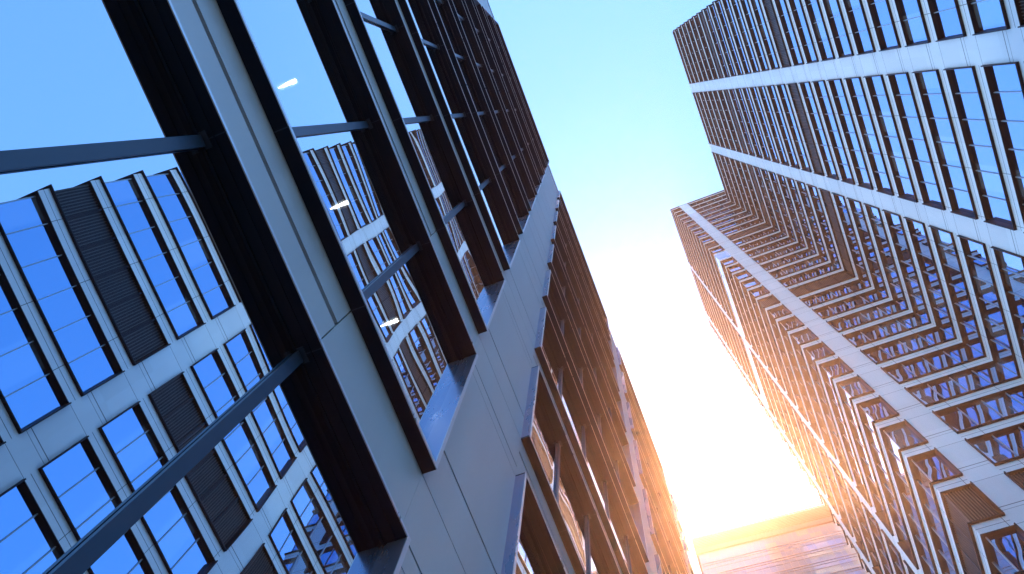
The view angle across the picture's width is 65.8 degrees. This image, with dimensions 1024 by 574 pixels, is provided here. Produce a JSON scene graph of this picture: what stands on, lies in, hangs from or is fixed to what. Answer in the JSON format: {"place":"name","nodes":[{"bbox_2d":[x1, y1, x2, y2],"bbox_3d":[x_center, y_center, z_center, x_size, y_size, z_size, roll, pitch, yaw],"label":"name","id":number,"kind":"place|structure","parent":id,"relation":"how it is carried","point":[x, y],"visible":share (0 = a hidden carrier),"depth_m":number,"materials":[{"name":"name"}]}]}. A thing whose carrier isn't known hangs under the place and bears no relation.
{"place":"outdoors","nodes":[
{"label":"outdoors","id":0,"kind":"place"},
{"bbox_2d":[0,0,693,573],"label":"office building","id":1,"kind":"structure","parent":0,"point":[296,286],"depth_m":5.30,"materials":[{"name":"grey metal"}]},
{"bbox_2d":[0,0,410,573],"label":"window","id":2,"kind":"structure","parent":1,"relation":"in","point":[173,400],"depth_m":3.84,"materials":[{"name":"glass"}]},
{"bbox_2d":[216,0,477,473],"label":"window","id":3,"kind":"structure","parent":1,"relation":"in","point":[301,63],"depth_m":7.49,"materials":[{"name":"glass"}]},
{"bbox_2d":[343,0,505,333],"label":"window","id":4,"kind":"structure","parent":1,"relation":"in","point":[380,28],"depth_m":11.74,"materials":[{"name":"glass"}]},
{"bbox_2d":[398,0,519,270],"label":"window","id":5,"kind":"structure","parent":1,"relation":"in","point":[419,17],"depth_m":15.92,"materials":[{"name":"metal"}]},
{"bbox_2d":[428,0,529,234],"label":"window","id":6,"kind":"structure","parent":1,"relation":"in","point":[446,22],"depth_m":20.07,"materials":[{"name":"metal"}]},
{"bbox_2d":[448,0,535,211],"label":"window","id":7,"kind":"structure","parent":1,"relation":"in","point":[459,12],"depth_m":24.07,"materials":[{"name":"metal"}]},
{"bbox_2d":[462,0,540,194],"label":"window","id":8,"kind":"structure","parent":1,"relation":"in","point":[468,5],"depth_m":28.03,"materials":[{"name":"metal"}]},
{"bbox_2d":[472,0,543,182],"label":"window","id":9,"kind":"structure","parent":1,"relation":"in","point":[477,6],"depth_m":31.94,"materials":[{"name":"metal"}]},
{"bbox_2d":[482,6,546,173],"bbox_3d":[0.111,-8.529,34.801,0.241,2.984,7.336,-20,-79,8],"label":"window","id":10,"kind":"structure","parent":1,"relation":"in","point":[488,17],"depth_m":35.86,"materials":[{"name":"metal"}]},
{"bbox_2d":[491,17,548,165],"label":"window","id":11,"kind":"structure","parent":1,"relation":"in","point":[495,22],"depth_m":39.81,"materials":[{"name":"metal"}]},
{"bbox_2d":[501,472,566,573],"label":"window","id":12,"kind":"structure","parent":1,"relation":"in","point":[530,547],"depth_m":9.45,"materials":[{"name":"metal"}]},
{"bbox_2d":[521,365,619,573],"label":"window","id":13,"kind":"structure","parent":1,"relation":"in","point":[544,439],"depth_m":13.04,"materials":[{"name":"metal"}]},
{"bbox_2d":[557,191,609,333],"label":"window","id":14,"kind":"structure","parent":1,"relation":"in","point":[559,196],"depth_m":41.46,"materials":[{"name":"glass"}]},
{"bbox_2d":[555,200,614,359],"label":"window","id":15,"kind":"structure","parent":1,"relation":"in","point":[558,207],"depth_m":37.52,"materials":[{"name":"glass"}]},
{"bbox_2d":[553,211,619,391],"bbox_3d":[3.012,0.529,32.507,0.241,2.984,7.337,-20,-79,8],"label":"window","id":16,"kind":"structure","parent":1,"relation":"in","point":[557,221],"depth_m":33.57,"materials":[{"name":"glass"}]},
{"bbox_2d":[551,225,626,431],"bbox_3d":[2.720,1.438,28.569,0.241,2.984,7.337,-20,-79,8],"label":"window","id":17,"kind":"structure","parent":1,"relation":"in","point":[556,240],"depth_m":29.59,"materials":[{"name":"glass"}]},
{"bbox_2d":[534,307,648,573],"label":"window","id":18,"kind":"structure","parent":1,"relation":"in","point":[548,349],"depth_m":17.41,"materials":[{"name":"glass"}]},
{"bbox_2d":[547,244,635,486],"bbox_3d":[2.428,2.347,24.631,0.241,2.984,7.337,-20,-79,8],"label":"window","id":19,"kind":"structure","parent":1,"relation":"in","point":[553,262],"depth_m":25.57,"materials":[{"name":"glass"}]},
{"bbox_2d":[542,270,648,562],"bbox_3d":[2.137,3.256,20.693,0.241,2.984,7.337,-20,-79,8],"label":"window","id":20,"kind":"structure","parent":1,"relation":"in","point":[551,296],"depth_m":21.50,"materials":[{"name":"glass"}]},
{"bbox_2d":[616,347,669,495],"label":"window","id":21,"kind":"structure","parent":1,"relation":"in","point":[621,364],"depth_m":43.10,"materials":[{"name":"glass"}]},
{"bbox_2d":[620,372,680,536],"bbox_3d":[6.593,8.016,38.140,0.241,2.984,7.638,-20,-79,8],"label":"window","id":22,"kind":"structure","parent":1,"relation":"in","point":[629,398],"depth_m":39.18,"materials":[{"name":"glass"}]},
{"bbox_2d":[626,402,689,573],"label":"window","id":23,"kind":"structure","parent":1,"relation":"in","point":[635,430],"depth_m":35.27,"materials":[{"name":"metal"}]},
{"bbox_2d":[633,440,685,573],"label":"window","id":24,"kind":"structure","parent":1,"relation":"in","point":[646,480],"depth_m":31.27,"materials":[{"name":"metal"}]},
{"bbox_2d":[654,554,665,573],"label":"window","id":25,"kind":"structure","parent":1,"relation":"in","point":[660,569],"depth_m":22.80,"materials":[{"name":"metal"}]},
{"bbox_2d":[642,488,677,573],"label":"window","id":26,"kind":"structure","parent":1,"relation":"in","point":[657,536],"depth_m":27.11,"materials":[{"name":"metal"}]},
{"bbox_2d":[670,494,685,539],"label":"window","id":27,"kind":"structure","parent":1,"relation":"in","point":[676,510],"depth_m":42.57,"materials":[{"name":"metal"}]},
{"bbox_2d":[680,531,693,573],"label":"window","id":28,"kind":"structure","parent":1,"relation":"in","point":[685,545],"depth_m":38.98,"materials":[{"name":"metal"}]},
{"bbox_2d":[488,0,822,573],"label":"sky","id":29,"kind":"structure","parent":0,"point":[605,84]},
{"bbox_2d":[670,0,1023,573],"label":"office tower","id":30,"kind":"structure","parent":0,"point":[851,234],"depth_m":58.18,"materials":[{"name":"grey concrete"}]},
{"bbox_2d":[714,251,743,334],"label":"flush window","id":31,"kind":"structure","parent":30,"relation":"in","point":[722,255],"depth_m":103.91,"materials":[{"name":"white glass"}]},
{"bbox_2d":[715,0,743,75],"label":"window","id":32,"kind":"structure","parent":30,"relation":"in","point":[718,4],"depth_m":94.06,"materials":[{"name":"blue glass"}]},
{"bbox_2d":[720,256,750,344],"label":"window","id":33,"kind":"structure","parent":30,"relation":"in","point":[731,260],"depth_m":100.64,"materials":[{"name":"glass"}]},
{"bbox_2d":[722,0,751,74],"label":"window","id":34,"kind":"structure","parent":30,"relation":"in","point":[726,3],"depth_m":90.08,"materials":[{"name":"blue glass"}]},
{"bbox_2d":[726,262,758,354],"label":"window","id":35,"kind":"structure","parent":30,"relation":"in","point":[737,267],"depth_m":96.63,"materials":[{"name":"glass"}]},
{"bbox_2d":[731,0,759,72],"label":"window","id":36,"kind":"structure","parent":30,"relation":"in","point":[735,4],"depth_m":86.12,"materials":[{"name":"blue glass"}]},
{"bbox_2d":[733,269,766,365],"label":"window","id":37,"kind":"structure","parent":30,"relation":"in","point":[742,275],"depth_m":92.59,"materials":[{"name":"glass"}]},
{"bbox_2d":[740,0,769,71],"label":"window","id":38,"kind":"structure","parent":30,"relation":"in","point":[746,8],"depth_m":82.16,"materials":[{"name":"blue glass"}]},
{"bbox_2d":[743,340,766,403],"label":"flush window","id":39,"kind":"structure","parent":30,"relation":"in","point":[746,346],"depth_m":106.32,"materials":[{"name":"white glass"}]},
{"bbox_2d":[741,87,770,160],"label":"window","id":40,"kind":"structure","parent":30,"relation":"in","point":[746,92],"depth_m":96.01,"materials":[{"name":"blue glass"}]},
{"bbox_2d":[740,277,775,377],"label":"window","id":41,"kind":"structure","parent":30,"relation":"in","point":[752,282],"depth_m":88.66,"materials":[{"name":"brown glass"}]},
{"bbox_2d":[748,348,774,417],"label":"window","id":42,"kind":"structure","parent":30,"relation":"in","point":[770,408],"depth_m":103.30,"materials":[{"name":"glass"}]},
{"bbox_2d":[749,87,779,163],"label":"window","id":43,"kind":"structure","parent":30,"relation":"in","point":[758,105],"depth_m":91.99,"materials":[{"name":"blue glass"}]},
{"bbox_2d":[750,0,779,69],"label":"window","id":44,"kind":"structure","parent":30,"relation":"in","point":[756,5],"depth_m":78.15,"materials":[{"name":"blue glass"}]},
{"bbox_2d":[748,285,785,391],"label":"window","id":45,"kind":"structure","parent":30,"relation":"in","point":[760,291],"depth_m":84.64,"materials":[{"name":"glass"}]},
{"bbox_2d":[756,358,783,429],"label":"window","id":46,"kind":"structure","parent":30,"relation":"in","point":[778,420],"depth_m":99.31,"materials":[{"name":"orange glass"}]},
{"bbox_2d":[745,171,795,256],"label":"window","id":47,"kind":"structure","parent":30,"relation":"in","point":[791,238],"depth_m":98.38,"materials":[{"name":"glass"}]},
{"bbox_2d":[757,86,789,165],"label":"window","id":48,"kind":"structure","parent":30,"relation":"in","point":[762,90],"depth_m":87.97,"materials":[{"name":"blue glass"}]},
{"bbox_2d":[772,420,782,440],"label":"window","id":49,"kind":"structure","parent":30,"relation":"in","point":[777,428],"depth_m":102.35,"materials":[{"name":"glass"}]},
{"bbox_2d":[763,368,792,443],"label":"window","id":50,"kind":"structure","parent":30,"relation":"in","point":[787,433],"depth_m":95.26,"materials":[{"name":"orange glass"}]},
{"bbox_2d":[752,174,805,263],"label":"window","id":51,"kind":"structure","parent":30,"relation":"in","point":[801,243],"depth_m":94.36,"materials":[{"name":"blue glass"}]},
{"bbox_2d":[765,85,799,168],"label":"window","id":52,"kind":"structure","parent":30,"relation":"in","point":[774,98],"depth_m":83.92,"materials":[{"name":"blue glass"}]},
{"bbox_2d":[781,433,791,454],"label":"window","id":53,"kind":"structure","parent":30,"relation":"in","point":[785,440],"depth_m":98.32,"materials":[{"name":"glass"}]},
{"bbox_2d":[772,379,802,459],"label":"window","id":54,"kind":"structure","parent":30,"relation":"in","point":[778,391],"depth_m":91.39,"materials":[{"name":"orange glass"}]},
{"bbox_2d":[759,177,816,270],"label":"window","id":55,"kind":"structure","parent":30,"relation":"in","point":[811,250],"depth_m":90.32,"materials":[{"name":"glass"}]},
{"bbox_2d":[767,304,808,421],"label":"window","id":56,"kind":"structure","parent":30,"relation":"in","point":[780,311],"depth_m":76.67,"materials":[{"name":"brown glass"}]},
{"bbox_2d":[774,0,804,65],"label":"window","id":57,"kind":"structure","parent":30,"relation":"in","point":[781,5],"depth_m":70.15,"materials":[{"name":"blue glass"}]},
{"bbox_2d":[775,84,811,172],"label":"window","id":58,"kind":"structure","parent":30,"relation":"in","point":[782,90],"depth_m":79.88,"materials":[{"name":"blue glass"}]},
{"bbox_2d":[789,446,801,469],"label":"window","id":59,"kind":"structure","parent":30,"relation":"in","point":[794,454],"depth_m":94.22,"materials":[{"name":"white glass"}]},
{"bbox_2d":[781,392,813,475],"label":"window","id":60,"kind":"structure","parent":30,"relation":"in","point":[807,464],"depth_m":87.37,"materials":[{"name":"orange glass"}]},
{"bbox_2d":[768,180,828,278],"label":"window","id":61,"kind":"structure","parent":30,"relation":"in","point":[822,257],"depth_m":86.30,"materials":[{"name":"brown glass"}]},
{"bbox_2d":[778,315,821,439],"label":"window","id":62,"kind":"structure","parent":30,"relation":"in","point":[791,323],"depth_m":72.68,"materials":[{"name":"brown glass"}]},
{"bbox_2d":[788,0,818,63],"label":"window","id":63,"kind":"structure","parent":30,"relation":"in","point":[797,9],"depth_m":66.18,"materials":[{"name":"blue glass"}]},
{"bbox_2d":[799,461,811,485],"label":"window","id":64,"kind":"structure","parent":30,"relation":"in","point":[803,468],"depth_m":90.65,"materials":[{"name":"white metal"}]},
{"bbox_2d":[778,184,841,286],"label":"window","id":65,"kind":"structure","parent":30,"relation":"in","point":[835,265],"depth_m":82.26,"materials":[{"name":"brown glass"}]},
{"bbox_2d":[789,327,836,459],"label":"window","id":66,"kind":"structure","parent":30,"relation":"in","point":[804,336],"depth_m":68.66,"materials":[{"name":"brown glass"}]},
{"bbox_2d":[809,477,822,503],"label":"window","id":67,"kind":"structure","parent":30,"relation":"in","point":[813,484],"depth_m":86.23,"materials":[{"name":"white metal"}]},
{"bbox_2d":[798,81,838,179],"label":"window","id":68,"kind":"structure","parent":30,"relation":"in","point":[806,88],"depth_m":71.80,"materials":[{"name":"blue glass"}]},
{"bbox_2d":[804,0,835,60],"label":"window","id":69,"kind":"structure","parent":30,"relation":"in","point":[813,7],"depth_m":62.17,"materials":[{"name":"blue glass"}]},
{"bbox_2d":[802,422,838,514],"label":"window","id":70,"kind":"structure","parent":30,"relation":"in","point":[830,498],"depth_m":79.30,"materials":[{"name":"orange glass"}]},
{"bbox_2d":[803,341,853,481],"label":"window","id":71,"kind":"structure","parent":30,"relation":"in","point":[813,353],"depth_m":64.63,"materials":[{"name":"brown glass"}]},
{"bbox_2d":[812,80,854,184],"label":"window","id":72,"kind":"structure","parent":30,"relation":"in","point":[820,86],"depth_m":67.76,"materials":[{"name":"blue glass"}]},
{"bbox_2d":[814,438,853,536],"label":"window","id":73,"kind":"structure","parent":30,"relation":"in","point":[824,456],"depth_m":75.29,"materials":[{"name":"brown metal"}]},
{"bbox_2d":[799,192,870,307],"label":"window","id":74,"kind":"structure","parent":30,"relation":"in","point":[863,282],"depth_m":74.21,"materials":[{"name":"blue glass"}]},
{"bbox_2d":[822,0,853,58],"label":"window","id":75,"kind":"structure","parent":30,"relation":"in","point":[833,10],"depth_m":58.17,"materials":[{"name":"blue glass"}]},
{"bbox_2d":[832,514,848,544],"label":"window","id":76,"kind":"structure","parent":30,"relation":"in","point":[838,524],"depth_m":78.59,"materials":[{"name":"brown metal"}]},
{"bbox_2d":[818,356,872,506],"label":"window","id":77,"kind":"structure","parent":30,"relation":"in","point":[835,368],"depth_m":60.62,"materials":[{"name":"glass"}]},
{"bbox_2d":[828,457,869,561],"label":"window","id":78,"kind":"structure","parent":30,"relation":"in","point":[859,540],"depth_m":71.26,"materials":[{"name":"brown metal"}]},
{"bbox_2d":[826,78,873,189],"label":"window","id":79,"kind":"structure","parent":30,"relation":"in","point":[836,85],"depth_m":63.72,"materials":[{"name":"blue glass"}]},
{"bbox_2d":[812,197,888,318],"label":"window","id":80,"kind":"structure","parent":30,"relation":"in","point":[880,292],"depth_m":70.17,"materials":[{"name":"blue glass"}]},
{"bbox_2d":[846,535,863,568],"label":"window","id":81,"kind":"structure","parent":30,"relation":"in","point":[852,546],"depth_m":74.57,"materials":[{"name":"brown metal"}]},
{"bbox_2d":[843,0,875,54],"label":"window","id":82,"kind":"structure","parent":30,"relation":"in","point":[855,11],"depth_m":54.18,"materials":[{"name":"blue glass"}]},
{"bbox_2d":[844,478,882,573],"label":"window","id":83,"kind":"structure","parent":30,"relation":"in","point":[877,568],"depth_m":67.30,"materials":[{"name":"brown metal"}]},
{"bbox_2d":[836,374,893,535],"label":"window","id":84,"kind":"structure","parent":30,"relation":"in","point":[849,389],"depth_m":56.59,"materials":[{"name":"brown glass"}]},
{"bbox_2d":[861,559,871,573],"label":"window","id":85,"kind":"structure","parent":30,"relation":"in","point":[867,569],"depth_m":72.20,"materials":[{"name":"brown metal"}]},
{"bbox_2d":[826,203,908,332],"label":"window","id":86,"kind":"structure","parent":30,"relation":"in","point":[899,304],"depth_m":66.13,"materials":[{"name":"blue glass"}]},
{"bbox_2d":[844,77,893,195],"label":"window","id":87,"kind":"structure","parent":30,"relation":"in","point":[857,94],"depth_m":59.67,"materials":[{"name":"blue glass"}]},
{"bbox_2d":[861,502,893,573],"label":"window","id":88,"kind":"structure","parent":30,"relation":"in","point":[874,526],"depth_m":63.05,"materials":[{"name":"brown metal"}]},
{"bbox_2d":[867,0,900,51],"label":"window","id":89,"kind":"structure","parent":30,"relation":"in","point":[880,10],"depth_m":50.19,"materials":[{"name":"blue glass"}]},
{"bbox_2d":[842,209,930,347],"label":"window","id":90,"kind":"structure","parent":30,"relation":"in","point":[920,317],"depth_m":62.09,"materials":[{"name":"blue glass"}]},
{"bbox_2d":[856,395,918,569],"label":"window","id":91,"kind":"structure","parent":30,"relation":"in","point":[874,410],"depth_m":52.56,"materials":[{"name":"glass"}]},
{"bbox_2d":[863,74,917,202],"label":"window","id":92,"kind":"structure","parent":30,"relation":"in","point":[876,85],"depth_m":55.62,"materials":[{"name":"blue glass"}]},
{"bbox_2d":[880,529,905,573],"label":"window","id":93,"kind":"structure","parent":30,"relation":"in","point":[896,558],"depth_m":58.78,"materials":[{"name":"brown glass"}]},
{"bbox_2d":[860,217,956,364],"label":"window","id":94,"kind":"structure","parent":30,"relation":"in","point":[944,331],"depth_m":58.05,"materials":[{"name":"blue glass"}]},
{"bbox_2d":[879,419,937,573],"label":"window","id":95,"kind":"structure","parent":30,"relation":"in","point":[901,436],"depth_m":48.43,"materials":[{"name":"brown glass"}]},
{"bbox_2d":[903,559,914,573],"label":"window","id":96,"kind":"structure","parent":30,"relation":"in","point":[910,571],"depth_m":54.50,"materials":[{"name":"brown metal"}]},
{"bbox_2d":[894,0,930,46],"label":"window","id":97,"kind":"structure","parent":30,"relation":"in","point":[910,12],"depth_m":46.20,"materials":[{"name":"blue glass"}]},
{"bbox_2d":[886,72,945,210],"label":"window","id":98,"kind":"structure","parent":30,"relation":"in","point":[900,83],"depth_m":51.56,"materials":[{"name":"blue glass"}]},
{"bbox_2d":[880,225,986,383],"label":"window","id":99,"kind":"structure","parent":30,"relation":"in","point":[971,348],"depth_m":54.01,"materials":[{"name":"blue glass"}]},
{"bbox_2d":[907,447,962,573],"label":"window","id":100,"kind":"structure","parent":30,"relation":"in","point":[929,468],"depth_m":44.13,"materials":[{"name":"brown glass"}]},
{"bbox_2d":[912,69,978,219],"bbox_3d":[25.870,-8.530,47.136,0.380,3.290,9.090,-20,-79,8],"label":"window","id":101,"kind":"structure","parent":30,"relation":"in","point":[929,82],"depth_m":47.51,"materials":[{"name":"blue glass"}]},
{"bbox_2d":[927,0,966,41],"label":"window","id":102,"kind":"structure","parent":30,"relation":"in","point":[946,16],"depth_m":42.21,"materials":[{"name":"blue glass"}]},
{"bbox_2d":[904,235,1020,406],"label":"window","id":103,"kind":"structure","parent":30,"relation":"in","point":[1003,368],"depth_m":49.98,"materials":[{"name":"blue glass"}]},
{"bbox_2d":[932,246,1023,433],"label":"window","id":104,"kind":"structure","parent":30,"relation":"in","point":[1005,404],"depth_m":46.28,"materials":[{"name":"blue glass"}]},
{"bbox_2d":[943,66,1016,230],"bbox_3d":[25.573,-7.606,43.132,0.380,3.290,9.090,-20,-79,8],"label":"window","id":105,"kind":"structure","parent":30,"relation":"in","point":[964,84],"depth_m":43.46,"materials":[{"name":"blue glass"}]},
{"bbox_2d":[966,0,1010,35],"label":"window","id":106,"kind":"structure","parent":30,"relation":"in","point":[987,16],"depth_m":38.23,"materials":[{"name":"blue glass"}]},
{"bbox_2d":[964,422,1023,465],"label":"window","id":107,"kind":"structure","parent":30,"relation":"in","point":[1005,445],"depth_m":43.09,"materials":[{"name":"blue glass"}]},
{"bbox_2d":[980,61,1023,232],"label":"window","id":108,"kind":"structure","parent":30,"relation":"in","point":[1005,82],"depth_m":39.66,"materials":[{"name":"blue glass"}]},
{"bbox_2d":[980,522,1023,573],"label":"window","id":109,"kind":"structure","parent":30,"relation":"in","point":[1003,547],"depth_m":36.04,"materials":[{"name":"blue glass"}]},
{"bbox_3d":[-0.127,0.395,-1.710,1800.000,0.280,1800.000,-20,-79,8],"label":"ground","id":110,"kind":"structure","parent":0,"visible":0},
{"bbox_2d":[691,503,869,573],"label":"glass tower","id":111,"kind":"structure","parent":110,"relation":"on","point":[808,541],"depth_m":100.10,"materials":[{"name":"glass"}]}
]}

